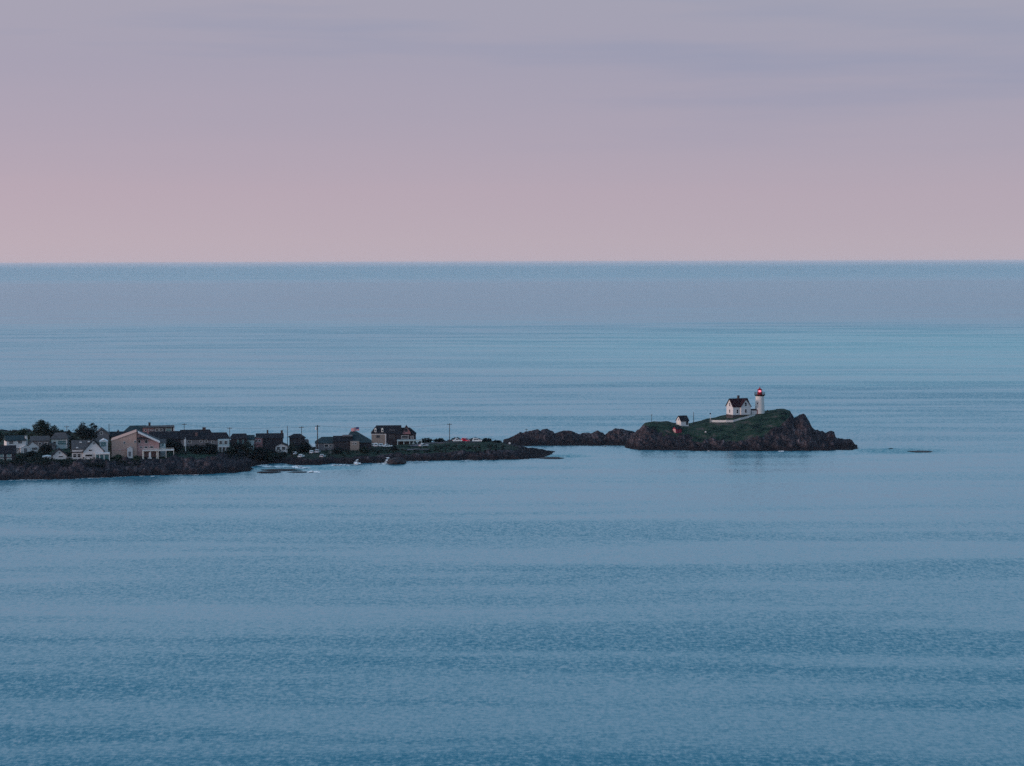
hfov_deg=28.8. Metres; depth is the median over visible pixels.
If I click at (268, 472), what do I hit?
shore rock
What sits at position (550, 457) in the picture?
shore rock
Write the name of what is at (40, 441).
grey house
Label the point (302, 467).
surf
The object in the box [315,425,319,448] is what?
utility pole
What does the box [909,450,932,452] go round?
shore rock
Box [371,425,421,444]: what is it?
mansard house
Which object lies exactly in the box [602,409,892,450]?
island
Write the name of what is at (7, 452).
shingled house
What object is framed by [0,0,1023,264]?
sky
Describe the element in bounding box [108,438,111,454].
leafy tree
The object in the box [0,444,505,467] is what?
scrub
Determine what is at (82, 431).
leafy tree
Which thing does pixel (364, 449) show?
bush
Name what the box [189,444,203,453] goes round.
bush
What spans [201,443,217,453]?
bush
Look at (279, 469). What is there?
shore rock
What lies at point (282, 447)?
white bungalow
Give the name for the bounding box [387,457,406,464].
shore rock
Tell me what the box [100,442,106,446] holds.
window
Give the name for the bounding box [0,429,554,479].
headland
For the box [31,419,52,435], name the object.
leafy tree
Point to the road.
(425, 443)
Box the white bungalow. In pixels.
[275,442,287,452]
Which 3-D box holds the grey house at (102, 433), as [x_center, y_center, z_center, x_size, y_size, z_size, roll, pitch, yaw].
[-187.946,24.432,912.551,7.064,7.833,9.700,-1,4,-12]
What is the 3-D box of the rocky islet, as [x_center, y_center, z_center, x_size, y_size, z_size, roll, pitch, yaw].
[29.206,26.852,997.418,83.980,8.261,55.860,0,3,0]
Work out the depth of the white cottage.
855.41 m
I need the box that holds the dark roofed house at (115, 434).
[109,430,127,439]
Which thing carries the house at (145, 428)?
on the headland
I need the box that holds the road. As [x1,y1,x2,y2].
[409,442,443,445]
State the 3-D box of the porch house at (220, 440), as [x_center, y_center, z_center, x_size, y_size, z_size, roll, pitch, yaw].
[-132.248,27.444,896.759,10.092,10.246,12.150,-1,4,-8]
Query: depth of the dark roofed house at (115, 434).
920.57 m
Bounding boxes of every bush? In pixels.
[39,443,52,452]
[113,454,123,458]
[166,438,175,448]
[169,442,182,452]
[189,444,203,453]
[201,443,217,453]
[226,446,235,454]
[251,447,266,459]
[266,450,274,461]
[297,442,311,451]
[332,447,343,452]
[359,446,368,452]
[420,438,432,441]
[433,438,443,441]
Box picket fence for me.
[711,414,754,421]
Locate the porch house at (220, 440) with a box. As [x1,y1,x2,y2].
[207,432,229,451]
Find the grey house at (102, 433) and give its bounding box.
[94,427,109,442]
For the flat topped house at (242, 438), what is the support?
on the headland
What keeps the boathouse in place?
on the island
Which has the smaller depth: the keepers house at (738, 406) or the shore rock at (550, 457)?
the shore rock at (550, 457)
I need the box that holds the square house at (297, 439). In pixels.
[288,434,308,448]
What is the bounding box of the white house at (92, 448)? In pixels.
[71,438,109,460]
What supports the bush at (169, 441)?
on the headland
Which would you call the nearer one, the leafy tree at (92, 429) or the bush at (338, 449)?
the leafy tree at (92, 429)
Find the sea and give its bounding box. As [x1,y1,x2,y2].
[0,261,1023,765]
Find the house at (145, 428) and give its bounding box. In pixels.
[124,422,174,433]
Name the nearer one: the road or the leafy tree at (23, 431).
the leafy tree at (23, 431)
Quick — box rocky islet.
[503,428,634,445]
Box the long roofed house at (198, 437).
[149,427,210,446]
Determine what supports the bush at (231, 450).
on the headland
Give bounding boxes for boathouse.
[675,415,688,425]
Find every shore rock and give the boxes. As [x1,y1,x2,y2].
[257,471,278,472]
[261,469,297,470]
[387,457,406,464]
[540,457,560,458]
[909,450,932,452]
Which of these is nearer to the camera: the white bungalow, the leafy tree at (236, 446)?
the leafy tree at (236, 446)
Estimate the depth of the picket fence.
981.00 m
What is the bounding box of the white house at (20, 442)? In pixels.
[3,435,38,453]
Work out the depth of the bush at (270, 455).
891.53 m
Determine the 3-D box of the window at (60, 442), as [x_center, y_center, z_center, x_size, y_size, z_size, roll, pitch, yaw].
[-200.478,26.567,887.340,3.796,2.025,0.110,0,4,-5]
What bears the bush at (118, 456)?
on the headland
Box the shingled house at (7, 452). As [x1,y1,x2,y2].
[0,444,16,461]
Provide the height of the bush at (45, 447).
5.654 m
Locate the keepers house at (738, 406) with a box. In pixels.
[725,395,751,417]
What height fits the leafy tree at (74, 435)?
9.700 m
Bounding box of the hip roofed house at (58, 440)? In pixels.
[48,432,70,449]
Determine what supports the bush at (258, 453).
on the headland
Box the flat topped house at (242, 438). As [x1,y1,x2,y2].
[230,433,254,449]
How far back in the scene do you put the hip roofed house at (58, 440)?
887.35 m
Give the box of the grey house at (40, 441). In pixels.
[30,436,49,448]
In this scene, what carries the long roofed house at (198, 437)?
on the headland
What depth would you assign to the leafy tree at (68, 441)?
872.86 m
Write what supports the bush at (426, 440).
on the headland
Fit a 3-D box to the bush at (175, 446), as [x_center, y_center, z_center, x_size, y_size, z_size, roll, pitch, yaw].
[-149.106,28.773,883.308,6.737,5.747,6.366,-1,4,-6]
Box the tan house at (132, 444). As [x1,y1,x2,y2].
[111,430,173,458]
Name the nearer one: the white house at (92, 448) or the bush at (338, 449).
the white house at (92, 448)
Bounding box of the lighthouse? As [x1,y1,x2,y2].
[754,387,764,413]
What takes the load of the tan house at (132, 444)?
on the headland
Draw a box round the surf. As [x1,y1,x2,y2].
[16,451,783,480]
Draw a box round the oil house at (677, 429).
[672,426,681,432]
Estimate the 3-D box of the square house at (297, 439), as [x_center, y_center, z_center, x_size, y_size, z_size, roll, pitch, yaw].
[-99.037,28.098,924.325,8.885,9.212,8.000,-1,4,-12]
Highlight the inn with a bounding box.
[315,431,371,450]
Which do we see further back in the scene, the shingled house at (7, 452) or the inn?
the inn
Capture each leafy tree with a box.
[0,431,7,441]
[5,429,19,435]
[15,428,32,438]
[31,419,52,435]
[48,425,61,437]
[66,438,72,452]
[69,429,79,439]
[75,421,91,439]
[88,422,98,439]
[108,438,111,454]
[230,441,241,454]
[241,441,254,457]
[286,443,297,456]
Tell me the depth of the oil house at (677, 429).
968.83 m
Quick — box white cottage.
[42,448,71,458]
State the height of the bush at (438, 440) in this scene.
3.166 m
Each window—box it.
[58,440,65,444]
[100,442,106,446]
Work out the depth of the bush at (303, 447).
914.12 m
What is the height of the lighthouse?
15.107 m
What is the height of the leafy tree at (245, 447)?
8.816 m
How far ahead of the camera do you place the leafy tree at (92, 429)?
890.06 m
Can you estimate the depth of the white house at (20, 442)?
875.92 m
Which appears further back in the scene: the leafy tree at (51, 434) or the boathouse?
the boathouse
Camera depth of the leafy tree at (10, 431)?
914.27 m
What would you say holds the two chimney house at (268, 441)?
on the headland
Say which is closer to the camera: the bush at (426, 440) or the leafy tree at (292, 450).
the leafy tree at (292, 450)
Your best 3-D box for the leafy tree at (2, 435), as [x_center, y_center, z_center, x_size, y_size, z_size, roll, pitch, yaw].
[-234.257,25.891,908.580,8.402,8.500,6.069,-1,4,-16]
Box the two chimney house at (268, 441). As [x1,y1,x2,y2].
[254,430,283,451]

